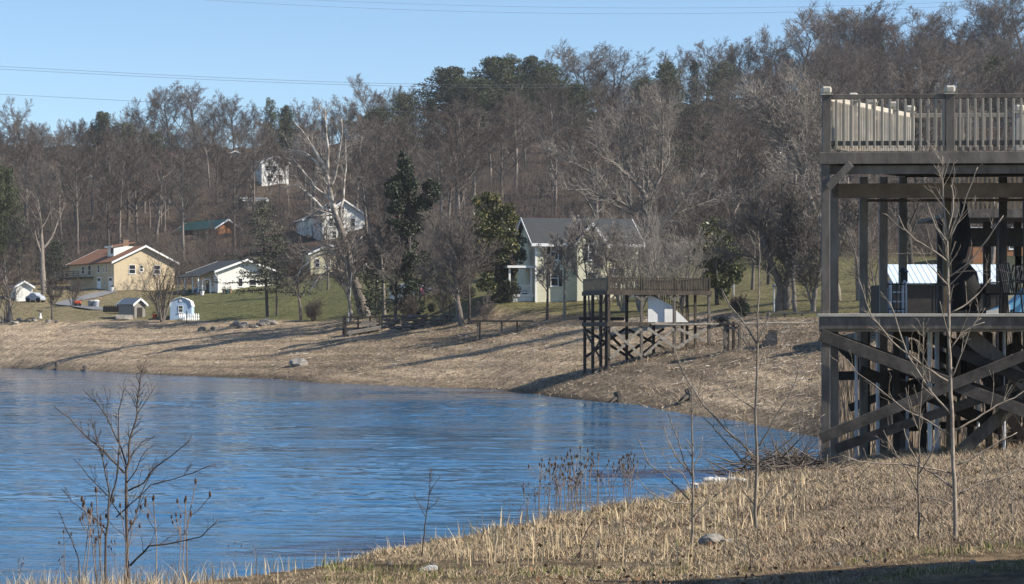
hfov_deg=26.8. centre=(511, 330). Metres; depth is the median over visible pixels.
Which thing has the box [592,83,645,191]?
bare tree
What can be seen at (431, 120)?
bare tree
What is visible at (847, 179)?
bare tree
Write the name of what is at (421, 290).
flag pole
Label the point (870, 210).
bare tree
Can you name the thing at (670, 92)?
bare tree
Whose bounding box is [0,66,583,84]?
power line
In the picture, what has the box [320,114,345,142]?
bare tree
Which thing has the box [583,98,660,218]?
bare tree
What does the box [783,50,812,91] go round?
bare tree
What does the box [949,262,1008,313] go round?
covered grill
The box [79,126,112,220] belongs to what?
bare tree
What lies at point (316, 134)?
bare tree
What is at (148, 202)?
bare tree
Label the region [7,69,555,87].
power line
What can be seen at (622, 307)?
brushy tree
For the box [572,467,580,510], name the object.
teasel
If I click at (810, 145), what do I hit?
bare tree
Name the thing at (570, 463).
teasel
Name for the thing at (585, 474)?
teasel
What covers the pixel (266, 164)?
bare tree
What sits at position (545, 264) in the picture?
bare tree
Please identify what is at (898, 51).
bare tree
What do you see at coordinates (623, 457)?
teasel
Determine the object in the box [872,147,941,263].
bare tree
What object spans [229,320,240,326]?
rock
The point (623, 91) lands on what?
bare tree
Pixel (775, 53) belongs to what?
bare tree
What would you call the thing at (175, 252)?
bare shrub
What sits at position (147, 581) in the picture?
dry weeds
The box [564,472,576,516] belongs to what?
teasel
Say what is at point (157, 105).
bare tree
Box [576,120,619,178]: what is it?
bare tree
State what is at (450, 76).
pine tree
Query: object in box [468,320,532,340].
fishing pier
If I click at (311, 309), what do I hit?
twiggy bush
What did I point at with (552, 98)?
bare tree
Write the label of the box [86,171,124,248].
bare tree
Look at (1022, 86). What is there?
bare tree
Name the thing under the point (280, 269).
hemlock tree
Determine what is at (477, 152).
bare tree
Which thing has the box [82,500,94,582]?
teasel
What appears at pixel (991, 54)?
bare tree
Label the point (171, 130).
bare tree
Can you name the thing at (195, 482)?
teasel
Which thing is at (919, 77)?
bare tree
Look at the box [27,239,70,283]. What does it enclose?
evergreen shrub
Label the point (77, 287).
bare shrub
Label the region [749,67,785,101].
bare tree
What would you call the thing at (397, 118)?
bare tree
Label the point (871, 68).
bare tree
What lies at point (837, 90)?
bare tree
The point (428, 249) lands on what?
bare tree
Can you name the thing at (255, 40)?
sky
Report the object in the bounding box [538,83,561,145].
bare tree
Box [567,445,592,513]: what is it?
teasel
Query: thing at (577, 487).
teasel
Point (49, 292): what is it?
bare tree
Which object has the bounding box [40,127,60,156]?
bare tree
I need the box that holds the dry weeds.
[5,553,312,583]
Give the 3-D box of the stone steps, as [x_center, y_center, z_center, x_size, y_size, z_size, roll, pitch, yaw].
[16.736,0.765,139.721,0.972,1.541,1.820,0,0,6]
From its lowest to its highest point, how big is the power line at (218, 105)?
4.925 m
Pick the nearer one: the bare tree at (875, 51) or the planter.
the planter
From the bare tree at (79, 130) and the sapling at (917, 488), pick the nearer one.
the sapling at (917, 488)
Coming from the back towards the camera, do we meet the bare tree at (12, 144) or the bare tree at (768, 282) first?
the bare tree at (12, 144)
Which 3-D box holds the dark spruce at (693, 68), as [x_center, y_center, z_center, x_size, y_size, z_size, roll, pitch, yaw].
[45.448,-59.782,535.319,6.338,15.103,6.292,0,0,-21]
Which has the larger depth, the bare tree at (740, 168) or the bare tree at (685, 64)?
the bare tree at (685, 64)
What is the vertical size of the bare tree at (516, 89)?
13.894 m
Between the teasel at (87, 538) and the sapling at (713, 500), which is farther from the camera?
the sapling at (713, 500)
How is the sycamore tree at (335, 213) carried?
on the ground at (214, 308)
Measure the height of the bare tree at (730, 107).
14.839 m
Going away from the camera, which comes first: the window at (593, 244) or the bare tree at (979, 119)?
the window at (593, 244)
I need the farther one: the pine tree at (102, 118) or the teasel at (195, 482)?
the pine tree at (102, 118)
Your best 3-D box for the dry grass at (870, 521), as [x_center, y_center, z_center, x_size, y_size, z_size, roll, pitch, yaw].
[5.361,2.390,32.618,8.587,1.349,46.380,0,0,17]
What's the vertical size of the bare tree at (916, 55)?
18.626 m
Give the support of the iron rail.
on the deck
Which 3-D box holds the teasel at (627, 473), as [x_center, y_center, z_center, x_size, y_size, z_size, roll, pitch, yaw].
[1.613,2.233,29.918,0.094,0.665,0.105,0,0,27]
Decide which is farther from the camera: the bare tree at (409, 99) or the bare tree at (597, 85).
the bare tree at (409, 99)
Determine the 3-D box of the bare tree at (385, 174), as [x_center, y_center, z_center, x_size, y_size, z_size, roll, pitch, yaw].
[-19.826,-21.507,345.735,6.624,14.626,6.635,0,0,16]
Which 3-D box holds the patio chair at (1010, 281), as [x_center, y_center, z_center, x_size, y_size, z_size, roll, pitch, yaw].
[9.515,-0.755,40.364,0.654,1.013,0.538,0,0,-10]
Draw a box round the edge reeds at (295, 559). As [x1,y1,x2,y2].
[18,486,695,583]
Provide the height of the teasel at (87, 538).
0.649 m
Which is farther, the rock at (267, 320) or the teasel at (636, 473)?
the rock at (267, 320)
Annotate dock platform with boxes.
[719,321,741,353]
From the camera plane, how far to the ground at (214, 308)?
197.61 m
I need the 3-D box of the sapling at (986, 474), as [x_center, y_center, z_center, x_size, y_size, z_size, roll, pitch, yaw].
[4.377,1.807,20.025,0.300,1.156,0.089,0,0,31]
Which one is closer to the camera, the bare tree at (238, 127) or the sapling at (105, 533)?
the sapling at (105, 533)
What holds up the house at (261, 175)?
on the ground at (214, 308)
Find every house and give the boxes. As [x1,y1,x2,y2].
[55,240,176,290]
[173,219,241,234]
[178,259,274,293]
[237,197,268,209]
[248,157,289,185]
[293,217,307,235]
[300,245,344,274]
[306,199,364,240]
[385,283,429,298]
[503,218,644,301]
[963,227,1022,262]
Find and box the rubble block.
[419,565,437,570]
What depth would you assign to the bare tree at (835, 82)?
344.28 m
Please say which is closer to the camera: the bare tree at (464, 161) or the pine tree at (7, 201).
the bare tree at (464, 161)
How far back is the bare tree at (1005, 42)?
570.97 m
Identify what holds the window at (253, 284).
in the house at (224, 271)
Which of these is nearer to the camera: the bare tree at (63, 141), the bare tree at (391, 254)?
the bare tree at (391, 254)
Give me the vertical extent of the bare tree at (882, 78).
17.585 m
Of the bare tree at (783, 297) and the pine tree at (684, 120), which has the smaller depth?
the bare tree at (783, 297)
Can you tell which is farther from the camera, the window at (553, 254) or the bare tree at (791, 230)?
the window at (553, 254)
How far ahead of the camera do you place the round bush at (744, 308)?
168.56 m
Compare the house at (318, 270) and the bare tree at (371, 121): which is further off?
the bare tree at (371, 121)
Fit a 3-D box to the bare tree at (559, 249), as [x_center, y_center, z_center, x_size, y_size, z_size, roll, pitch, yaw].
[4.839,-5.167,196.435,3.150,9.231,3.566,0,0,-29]
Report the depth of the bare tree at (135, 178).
428.88 m
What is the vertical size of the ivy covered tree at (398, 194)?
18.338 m
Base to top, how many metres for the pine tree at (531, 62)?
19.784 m
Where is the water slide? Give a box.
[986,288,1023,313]
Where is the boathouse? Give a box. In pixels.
[917,177,1022,436]
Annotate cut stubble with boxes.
[1,314,909,436]
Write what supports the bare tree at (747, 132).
on the ground at (214, 308)
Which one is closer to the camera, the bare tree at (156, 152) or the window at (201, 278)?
the window at (201, 278)
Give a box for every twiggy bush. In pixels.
[303,296,325,320]
[391,294,419,318]
[712,314,729,326]
[728,293,746,312]
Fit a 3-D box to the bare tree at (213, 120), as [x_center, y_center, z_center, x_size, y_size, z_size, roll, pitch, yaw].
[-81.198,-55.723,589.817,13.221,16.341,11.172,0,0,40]
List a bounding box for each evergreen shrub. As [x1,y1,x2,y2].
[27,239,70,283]
[351,246,399,320]
[411,250,438,300]
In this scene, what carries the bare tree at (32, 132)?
on the ground at (214, 308)
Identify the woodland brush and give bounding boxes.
[0,80,1023,284]
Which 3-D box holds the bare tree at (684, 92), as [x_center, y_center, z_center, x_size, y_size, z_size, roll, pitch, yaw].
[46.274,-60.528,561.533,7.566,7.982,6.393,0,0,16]
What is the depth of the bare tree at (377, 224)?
230.46 m
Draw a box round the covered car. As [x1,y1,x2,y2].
[25,292,45,301]
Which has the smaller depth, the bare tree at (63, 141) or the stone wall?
the stone wall
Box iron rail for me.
[888,282,905,313]
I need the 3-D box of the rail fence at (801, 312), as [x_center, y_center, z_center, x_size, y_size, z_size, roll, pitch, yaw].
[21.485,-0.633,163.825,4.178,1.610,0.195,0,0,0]
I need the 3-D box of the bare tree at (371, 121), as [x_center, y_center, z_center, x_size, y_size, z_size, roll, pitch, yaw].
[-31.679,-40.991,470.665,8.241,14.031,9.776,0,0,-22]
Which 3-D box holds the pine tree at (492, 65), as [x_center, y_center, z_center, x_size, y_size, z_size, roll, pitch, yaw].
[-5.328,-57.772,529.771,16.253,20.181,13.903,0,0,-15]
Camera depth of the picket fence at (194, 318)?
260.97 m
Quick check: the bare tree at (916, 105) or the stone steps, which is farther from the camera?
the bare tree at (916, 105)
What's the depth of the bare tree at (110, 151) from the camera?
448.18 m
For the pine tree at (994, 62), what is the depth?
418.86 m
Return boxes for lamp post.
[772,284,775,310]
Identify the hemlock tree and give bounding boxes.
[211,198,316,316]
[242,232,312,315]
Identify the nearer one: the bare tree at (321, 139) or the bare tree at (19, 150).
the bare tree at (19, 150)
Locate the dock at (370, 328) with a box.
[342,316,382,336]
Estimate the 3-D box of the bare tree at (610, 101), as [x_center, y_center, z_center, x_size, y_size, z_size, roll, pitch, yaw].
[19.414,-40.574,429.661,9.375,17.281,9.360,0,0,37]
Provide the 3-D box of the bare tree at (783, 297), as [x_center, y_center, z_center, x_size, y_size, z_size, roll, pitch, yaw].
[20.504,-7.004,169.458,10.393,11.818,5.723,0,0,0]
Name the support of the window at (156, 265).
in the house at (117, 266)
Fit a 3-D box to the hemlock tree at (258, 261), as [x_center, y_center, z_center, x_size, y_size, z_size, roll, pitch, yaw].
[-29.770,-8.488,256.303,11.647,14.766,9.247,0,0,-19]
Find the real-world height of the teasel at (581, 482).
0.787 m
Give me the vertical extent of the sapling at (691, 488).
2.244 m
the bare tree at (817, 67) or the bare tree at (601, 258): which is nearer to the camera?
the bare tree at (601, 258)
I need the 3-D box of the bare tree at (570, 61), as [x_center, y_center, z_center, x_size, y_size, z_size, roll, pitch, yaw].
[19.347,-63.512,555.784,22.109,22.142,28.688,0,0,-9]
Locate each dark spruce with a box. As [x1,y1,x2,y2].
[415,97,440,149]
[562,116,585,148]
[685,59,703,112]
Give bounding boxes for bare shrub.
[0,272,34,322]
[63,277,88,304]
[150,227,214,289]
[190,219,222,257]
[222,202,269,259]
[421,252,474,323]
[474,290,498,319]
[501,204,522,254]
[581,270,614,303]
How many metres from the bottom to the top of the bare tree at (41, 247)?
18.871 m
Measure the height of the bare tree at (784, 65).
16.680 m
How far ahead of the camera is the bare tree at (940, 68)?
471.11 m
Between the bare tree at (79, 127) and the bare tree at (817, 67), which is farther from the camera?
the bare tree at (79, 127)
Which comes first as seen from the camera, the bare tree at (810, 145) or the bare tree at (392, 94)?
the bare tree at (810, 145)
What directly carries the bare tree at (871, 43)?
on the ground at (214, 308)
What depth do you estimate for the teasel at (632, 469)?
30.17 m
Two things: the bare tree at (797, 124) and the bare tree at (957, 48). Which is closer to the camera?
the bare tree at (797, 124)
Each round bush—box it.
[427,303,435,311]
[460,286,476,298]
[497,279,521,301]
[737,301,750,316]
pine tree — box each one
[0,164,31,278]
[0,212,9,252]
[85,111,123,160]
[115,122,141,163]
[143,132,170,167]
[257,97,282,153]
[275,104,295,156]
[348,107,398,155]
[384,93,433,147]
[385,116,424,157]
[402,66,474,129]
[437,74,508,131]
[458,89,539,132]
[467,55,523,122]
[496,53,532,101]
[511,54,556,120]
[537,62,570,117]
[552,83,603,127]
[627,76,660,121]
[650,141,701,172]
[651,61,685,121]
[664,104,714,153]
[700,60,750,116]
[969,54,1023,130]
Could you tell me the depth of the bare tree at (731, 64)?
578.33 m
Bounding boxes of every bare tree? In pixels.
[0,96,32,148]
[0,124,13,162]
[0,130,28,178]
[0,245,25,322]
[1,128,60,218]
[3,216,32,280]
[9,120,48,157]
[10,172,68,293]
[12,131,80,217]
[22,153,60,230]
[23,123,48,177]
[27,160,78,238]
[32,122,50,141]
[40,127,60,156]
[42,274,64,319]
[45,134,65,158]
[51,128,89,221]
[56,118,69,144]
[56,134,78,163]
[56,143,93,254]
[58,140,95,233]
[59,125,74,142]
[69,117,87,146]
[69,119,92,151]
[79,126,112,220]
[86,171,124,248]
[94,133,128,212]
[94,136,161,240]
[96,124,122,176]
[97,124,130,160]
[102,131,156,201]
[102,146,139,245]
[108,155,163,234]
[110,106,144,138]
[115,117,152,143]
[115,145,144,219]
[116,166,142,231]
[121,129,163,170]
[125,97,160,142]
[128,149,188,242]
[129,133,163,212]
[131,240,189,322]
[136,125,167,148]
[136,161,159,230]
[143,80,200,151]
[144,146,171,229]
[151,153,179,230]
[153,119,177,147]
[160,81,233,150]
[162,145,203,257]
[166,122,208,156]
[168,142,207,186]
[169,129,185,149]
[178,121,229,186]
[179,126,215,157]
[180,177,190,218]
[188,99,236,145]
[189,138,234,204]
[193,131,220,168]
[195,117,229,151]
[209,92,260,150]
[216,144,261,252]
[220,131,235,152]
[227,124,280,212]
[230,121,250,151]
[237,106,265,148]
[245,132,260,148]
[248,118,278,158]
[251,140,290,207]
[264,141,290,211]
[268,138,305,214]
[272,245,316,321]
[276,117,307,157]
[288,97,337,155]
[290,138,316,198]
[291,131,330,209]
[292,134,324,213]
[293,117,323,149]
[298,125,337,198]
[309,128,332,154]
[309,208,350,289]
[315,94,359,154]
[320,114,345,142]
[321,119,335,141]
[321,219,369,320]
[331,152,383,232]
[334,73,392,134]
[336,114,395,207]
[336,123,397,210]
[340,155,386,237]
[346,130,375,194]
[348,112,381,157]
[355,120,423,220]
[361,123,390,205]
[361,197,396,318]
[366,126,415,225]
[367,86,412,142]
[367,113,408,160]
[368,161,403,235]
[368,228,422,317]
[371,150,396,229]
[373,209,452,299]
[387,111,433,168]
[394,83,425,123]
[405,103,498,214]
[408,142,476,224]
[410,194,504,325]
[418,103,461,180]
[430,139,478,240]
[431,98,486,181]
[432,93,479,214]
[435,128,495,228]
[453,241,478,322]
[457,102,502,204]
[471,101,509,182]
[473,117,532,199]
[479,93,548,187]
[496,88,536,170]
[502,83,531,133]
[521,83,576,156]
[522,100,589,217]
[531,118,574,196]
[532,82,739,281]
[532,237,560,319]
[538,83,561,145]
[541,49,575,100]
[546,224,583,319]
[547,37,625,123]
[554,128,633,218]
[555,98,593,169]
[557,210,606,316]
[560,88,653,218]
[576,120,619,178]
[580,41,655,105]
[580,219,626,277]
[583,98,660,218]
[585,86,623,168]
[591,80,611,119]
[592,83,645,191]
[596,101,645,174]
[599,221,639,305]
[607,105,659,201]
[613,83,638,108]
[616,80,638,102]
[617,91,660,220]
[629,67,650,85]
[639,81,663,140]
[645,78,683,129]
[645,82,681,165]
[655,45,698,98]
[670,111,731,197]
[672,198,728,276]
[677,36,740,98]
[678,98,706,166]
[679,86,696,106]
[685,117,779,217]
[686,74,706,104]
[689,116,779,244]
[697,87,747,165]
[701,72,720,97]
[705,169,839,310]
[708,43,748,92]
[709,89,792,213]
[712,72,742,111]
[713,75,744,134]
[716,191,753,287]
[725,36,768,89]
[726,113,802,211]
[730,104,795,179]
[731,58,878,300]
[733,88,832,237]
[737,183,778,289]
[740,66,776,113]
[741,90,818,195]
[742,29,790,87]
[744,64,781,94]
[746,56,797,102]
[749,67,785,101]
[755,10,846,84]
[756,42,801,77]
[757,166,787,284]
[765,50,803,107]
[766,63,797,92]
[774,175,815,310]
[779,0,877,72]
[779,55,855,132]
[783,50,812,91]
[783,97,811,177]
[785,213,820,310]
[793,56,859,153]
[795,52,838,97]
[797,91,864,198]
[799,51,839,91]
[802,45,842,63]
[808,112,876,183]
[809,42,867,89]
[809,66,887,183]
[816,78,843,177]
[819,0,903,88]
[822,0,882,51]
[839,174,897,300]
[839,211,915,305]
[845,65,901,149]
[850,50,901,106]
[854,51,924,102]
[855,39,894,91]
[857,69,933,112]
[859,5,955,68]
[866,18,920,52]
[870,34,942,92]
[871,61,976,182]
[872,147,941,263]
[876,39,907,92]
[880,63,922,100]
[894,36,949,82]
[897,60,941,182]
[906,11,958,77]
[906,48,935,109]
[908,1,1000,89]
[909,33,950,89]
[911,52,1008,134]
[917,37,971,93]
[917,42,963,108]
[918,104,987,203]
[925,83,961,132]
[927,50,956,93]
[930,46,996,135]
[935,37,982,86]
[938,118,1010,207]
[952,39,1002,84]
[955,80,990,148]
[956,62,1005,150]
[956,136,1021,263]
[957,101,996,182]
[958,0,1023,56]
[958,0,1023,59]
[965,46,1023,105]
[966,24,1016,51]
[971,45,1011,71]
[973,112,1014,181]
[978,31,1023,82]
[980,44,1022,85]
[983,55,1023,112]
[985,50,1023,139]
[990,38,1023,59]
[1000,65,1023,108]
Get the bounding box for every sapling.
[53,354,223,583]
[58,510,79,583]
[62,413,111,582]
[413,470,440,558]
[579,518,594,559]
[636,377,717,546]
[672,229,824,531]
[696,477,732,531]
[745,536,751,572]
[763,459,801,518]
[784,444,809,524]
[811,454,848,520]
[832,141,1023,539]
[848,450,874,527]
[875,319,948,540]
[880,458,911,533]
[925,468,959,528]
[965,462,998,542]
[980,446,1000,536]
[998,426,1023,524]
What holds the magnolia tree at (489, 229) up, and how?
on the ground at (214, 308)
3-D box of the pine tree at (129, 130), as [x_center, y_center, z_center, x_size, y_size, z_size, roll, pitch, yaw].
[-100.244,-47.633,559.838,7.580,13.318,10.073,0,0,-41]
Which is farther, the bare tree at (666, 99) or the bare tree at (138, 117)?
the bare tree at (138, 117)
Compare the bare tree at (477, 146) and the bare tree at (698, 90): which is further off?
the bare tree at (698, 90)
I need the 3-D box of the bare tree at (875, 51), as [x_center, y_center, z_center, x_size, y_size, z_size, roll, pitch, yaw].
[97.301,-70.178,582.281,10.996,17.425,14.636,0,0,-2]
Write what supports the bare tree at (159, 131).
on the ground at (214, 308)
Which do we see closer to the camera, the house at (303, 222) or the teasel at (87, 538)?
the teasel at (87, 538)
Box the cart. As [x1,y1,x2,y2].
[74,301,80,305]
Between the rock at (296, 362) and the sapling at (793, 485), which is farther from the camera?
the rock at (296, 362)
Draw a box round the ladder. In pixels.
[887,280,906,313]
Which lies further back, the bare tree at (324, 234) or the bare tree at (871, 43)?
the bare tree at (871, 43)
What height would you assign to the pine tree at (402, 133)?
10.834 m
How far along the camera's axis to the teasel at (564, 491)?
27.81 m
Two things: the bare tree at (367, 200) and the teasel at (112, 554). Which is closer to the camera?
the teasel at (112, 554)
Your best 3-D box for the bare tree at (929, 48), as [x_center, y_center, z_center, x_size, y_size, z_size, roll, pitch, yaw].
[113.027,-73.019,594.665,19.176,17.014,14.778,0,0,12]
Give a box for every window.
[88,265,90,275]
[129,265,135,273]
[153,265,160,274]
[178,305,183,312]
[193,277,197,287]
[200,277,204,287]
[238,278,242,286]
[249,279,255,286]
[550,270,558,286]
[551,246,558,260]
[588,244,595,260]
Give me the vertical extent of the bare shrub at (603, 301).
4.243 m
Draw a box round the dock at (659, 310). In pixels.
[579,276,808,373]
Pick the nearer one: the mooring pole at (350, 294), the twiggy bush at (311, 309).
the mooring pole at (350, 294)
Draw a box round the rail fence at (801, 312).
[767,311,820,319]
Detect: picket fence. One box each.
[103,305,118,311]
[191,313,199,319]
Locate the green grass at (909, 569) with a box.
[322,537,1023,583]
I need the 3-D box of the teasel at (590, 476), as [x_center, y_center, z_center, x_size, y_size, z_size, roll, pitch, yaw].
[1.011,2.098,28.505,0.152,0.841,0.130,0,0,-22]
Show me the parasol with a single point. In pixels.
(961, 235)
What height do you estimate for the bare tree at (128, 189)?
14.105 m
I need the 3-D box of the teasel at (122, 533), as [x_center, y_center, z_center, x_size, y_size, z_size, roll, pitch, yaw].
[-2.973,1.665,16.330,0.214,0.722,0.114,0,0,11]
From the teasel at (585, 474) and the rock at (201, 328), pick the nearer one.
the teasel at (585, 474)
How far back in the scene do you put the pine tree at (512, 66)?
533.27 m
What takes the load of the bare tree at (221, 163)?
on the ground at (214, 308)
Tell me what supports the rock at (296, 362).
on the ground at (214, 308)
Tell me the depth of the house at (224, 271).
317.65 m
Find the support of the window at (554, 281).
in the house at (533, 231)
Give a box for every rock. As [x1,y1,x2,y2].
[198,326,205,331]
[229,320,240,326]
[236,324,245,328]
[256,321,266,325]
[259,318,274,323]
[289,358,307,366]
[698,533,735,545]
[702,476,744,482]
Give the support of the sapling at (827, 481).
on the ground at (214, 308)
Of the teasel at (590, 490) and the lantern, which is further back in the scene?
the lantern
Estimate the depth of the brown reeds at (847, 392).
74.15 m
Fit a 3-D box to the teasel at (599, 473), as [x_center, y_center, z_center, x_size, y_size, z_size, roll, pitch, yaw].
[1.151,2.090,28.838,0.315,0.896,0.130,0,0,38]
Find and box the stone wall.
[381,314,454,329]
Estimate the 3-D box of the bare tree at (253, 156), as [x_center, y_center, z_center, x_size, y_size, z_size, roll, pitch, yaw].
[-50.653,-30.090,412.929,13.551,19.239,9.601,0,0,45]
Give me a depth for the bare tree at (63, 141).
558.58 m
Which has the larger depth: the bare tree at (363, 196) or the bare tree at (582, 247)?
the bare tree at (363, 196)
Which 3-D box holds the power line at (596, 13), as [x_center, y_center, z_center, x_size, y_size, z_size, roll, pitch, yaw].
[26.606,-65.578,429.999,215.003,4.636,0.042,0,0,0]
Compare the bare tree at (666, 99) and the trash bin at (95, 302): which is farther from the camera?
the bare tree at (666, 99)
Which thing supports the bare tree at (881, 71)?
on the ground at (214, 308)
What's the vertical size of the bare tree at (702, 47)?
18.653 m
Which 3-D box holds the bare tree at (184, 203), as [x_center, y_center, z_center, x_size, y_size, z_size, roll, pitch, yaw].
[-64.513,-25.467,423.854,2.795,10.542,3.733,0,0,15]
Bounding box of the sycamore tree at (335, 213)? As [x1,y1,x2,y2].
[276,96,389,318]
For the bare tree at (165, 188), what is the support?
on the ground at (214, 308)
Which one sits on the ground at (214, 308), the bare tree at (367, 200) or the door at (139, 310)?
the bare tree at (367, 200)
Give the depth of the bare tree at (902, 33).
597.92 m
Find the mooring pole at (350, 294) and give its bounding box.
[348,273,351,320]
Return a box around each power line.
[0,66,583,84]
[4,94,482,112]
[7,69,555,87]
[213,0,1022,13]
[325,0,990,7]
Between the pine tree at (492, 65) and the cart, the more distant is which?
the pine tree at (492, 65)
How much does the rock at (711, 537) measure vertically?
0.155 m
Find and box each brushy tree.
[586,222,652,310]
[587,210,672,310]
[614,200,690,299]
[653,214,729,310]
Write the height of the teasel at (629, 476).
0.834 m
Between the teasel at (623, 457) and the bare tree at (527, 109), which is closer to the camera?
the teasel at (623, 457)
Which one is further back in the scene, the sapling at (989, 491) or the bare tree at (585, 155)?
the bare tree at (585, 155)
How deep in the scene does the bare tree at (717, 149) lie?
273.88 m
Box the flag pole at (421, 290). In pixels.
[420,287,423,314]
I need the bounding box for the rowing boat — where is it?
[116,315,132,318]
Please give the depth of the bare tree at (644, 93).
473.68 m
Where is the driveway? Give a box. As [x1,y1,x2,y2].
[55,291,117,309]
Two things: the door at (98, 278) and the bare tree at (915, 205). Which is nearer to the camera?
the bare tree at (915, 205)
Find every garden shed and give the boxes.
[9,281,34,300]
[116,298,147,317]
[169,297,194,319]
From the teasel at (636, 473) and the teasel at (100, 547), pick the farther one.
the teasel at (636, 473)
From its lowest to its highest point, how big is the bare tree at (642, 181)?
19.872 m
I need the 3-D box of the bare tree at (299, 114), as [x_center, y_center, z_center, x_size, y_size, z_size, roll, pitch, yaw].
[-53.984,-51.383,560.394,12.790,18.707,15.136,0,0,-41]
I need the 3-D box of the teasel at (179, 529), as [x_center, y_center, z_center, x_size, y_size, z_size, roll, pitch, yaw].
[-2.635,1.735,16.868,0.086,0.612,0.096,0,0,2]
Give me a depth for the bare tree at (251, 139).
587.08 m
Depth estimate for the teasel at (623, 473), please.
30.16 m
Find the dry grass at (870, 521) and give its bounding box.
[184,437,1023,583]
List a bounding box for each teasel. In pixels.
[18,557,23,577]
[58,529,71,581]
[79,510,94,583]
[81,486,114,576]
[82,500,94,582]
[82,508,101,578]
[90,529,102,581]
[97,522,104,580]
[105,502,130,583]
[108,539,117,580]
[125,509,140,582]
[140,494,156,578]
[171,513,181,576]
[176,495,191,581]
[184,478,211,580]
[521,482,528,522]
[528,458,551,520]
[538,462,548,519]
[547,456,558,521]
[550,464,560,515]
[552,479,559,512]
[553,466,565,512]
[553,472,569,517]
[554,457,562,518]
[556,476,563,519]
[564,454,575,509]
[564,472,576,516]
[565,461,577,514]
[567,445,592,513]
[567,454,584,505]
[570,448,579,512]
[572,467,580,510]
[572,477,580,513]
[578,462,585,513]
[579,449,597,502]
[582,471,597,513]
[584,457,593,509]
[586,459,598,513]
[587,452,609,512]
[602,463,614,506]
[612,461,619,503]
[619,454,627,506]
[621,457,628,502]
[625,467,630,488]
[627,452,635,502]
[627,454,636,499]
[627,459,634,496]
[628,459,645,497]
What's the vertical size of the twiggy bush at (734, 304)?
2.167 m
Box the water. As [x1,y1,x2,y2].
[0,368,820,583]
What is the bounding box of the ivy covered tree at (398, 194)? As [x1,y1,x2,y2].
[383,150,442,314]
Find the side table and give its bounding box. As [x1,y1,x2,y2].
[930,283,952,313]
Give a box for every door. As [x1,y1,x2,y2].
[97,277,100,288]
[108,277,112,289]
[137,308,141,317]
[206,280,208,290]
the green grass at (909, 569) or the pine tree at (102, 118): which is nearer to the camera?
the green grass at (909, 569)
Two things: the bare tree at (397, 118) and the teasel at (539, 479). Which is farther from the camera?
the bare tree at (397, 118)
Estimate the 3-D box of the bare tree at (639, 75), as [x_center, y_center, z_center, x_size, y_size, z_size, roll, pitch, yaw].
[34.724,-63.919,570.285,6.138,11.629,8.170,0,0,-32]
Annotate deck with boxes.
[817,85,1023,465]
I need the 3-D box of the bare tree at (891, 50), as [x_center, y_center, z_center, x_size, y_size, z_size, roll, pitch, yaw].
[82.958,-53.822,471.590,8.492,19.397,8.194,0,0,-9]
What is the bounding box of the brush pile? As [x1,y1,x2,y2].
[676,422,870,494]
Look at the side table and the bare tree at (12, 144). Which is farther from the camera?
the bare tree at (12, 144)
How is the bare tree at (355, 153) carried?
on the ground at (214, 308)
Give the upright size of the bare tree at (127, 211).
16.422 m
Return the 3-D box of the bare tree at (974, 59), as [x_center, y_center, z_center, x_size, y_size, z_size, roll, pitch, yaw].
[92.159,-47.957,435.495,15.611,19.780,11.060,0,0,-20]
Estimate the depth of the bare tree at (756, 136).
283.89 m
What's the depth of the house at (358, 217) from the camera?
372.16 m
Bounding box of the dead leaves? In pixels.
[484,448,1023,583]
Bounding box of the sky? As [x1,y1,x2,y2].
[0,0,1023,148]
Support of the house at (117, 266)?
on the ground at (214, 308)
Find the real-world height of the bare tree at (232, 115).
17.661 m
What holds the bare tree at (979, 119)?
on the ground at (214, 308)
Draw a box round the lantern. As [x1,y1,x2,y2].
[899,268,908,281]
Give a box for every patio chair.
[985,264,1023,313]
[997,262,1023,313]
[1016,266,1022,313]
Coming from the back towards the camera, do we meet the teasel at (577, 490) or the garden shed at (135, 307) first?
the garden shed at (135, 307)
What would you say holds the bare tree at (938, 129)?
on the ground at (214, 308)
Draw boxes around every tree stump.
[51,362,60,369]
[79,365,89,370]
[609,390,625,402]
[678,387,696,401]
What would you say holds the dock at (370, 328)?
on the ground at (214, 308)
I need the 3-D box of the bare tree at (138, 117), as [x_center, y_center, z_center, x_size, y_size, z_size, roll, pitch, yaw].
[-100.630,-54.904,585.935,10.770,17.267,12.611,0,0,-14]
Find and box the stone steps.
[762,330,776,347]
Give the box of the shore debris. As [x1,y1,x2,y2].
[6,312,910,431]
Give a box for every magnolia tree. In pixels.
[468,190,527,302]
[689,216,745,304]
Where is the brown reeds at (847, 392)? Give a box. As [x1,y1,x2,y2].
[812,332,1022,460]
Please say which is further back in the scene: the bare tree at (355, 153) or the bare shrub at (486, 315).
the bare tree at (355, 153)
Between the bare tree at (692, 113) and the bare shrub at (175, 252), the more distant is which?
the bare tree at (692, 113)
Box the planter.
[152,310,157,318]
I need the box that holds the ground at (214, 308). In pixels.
[0,90,1023,583]
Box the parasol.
[950,198,971,263]
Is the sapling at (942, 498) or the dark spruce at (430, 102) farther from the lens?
the dark spruce at (430, 102)
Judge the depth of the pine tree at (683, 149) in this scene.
399.46 m
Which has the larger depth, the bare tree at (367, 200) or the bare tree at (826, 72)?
the bare tree at (826, 72)
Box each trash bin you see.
[88,300,92,305]
[93,300,98,306]
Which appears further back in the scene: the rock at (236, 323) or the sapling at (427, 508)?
the rock at (236, 323)
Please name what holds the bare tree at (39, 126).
on the ground at (214, 308)
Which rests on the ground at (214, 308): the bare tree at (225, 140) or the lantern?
the bare tree at (225, 140)
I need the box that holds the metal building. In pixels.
[871,264,1012,337]
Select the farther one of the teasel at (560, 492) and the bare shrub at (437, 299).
the bare shrub at (437, 299)
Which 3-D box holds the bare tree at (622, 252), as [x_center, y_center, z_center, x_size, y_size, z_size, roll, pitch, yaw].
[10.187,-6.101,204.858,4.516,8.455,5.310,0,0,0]

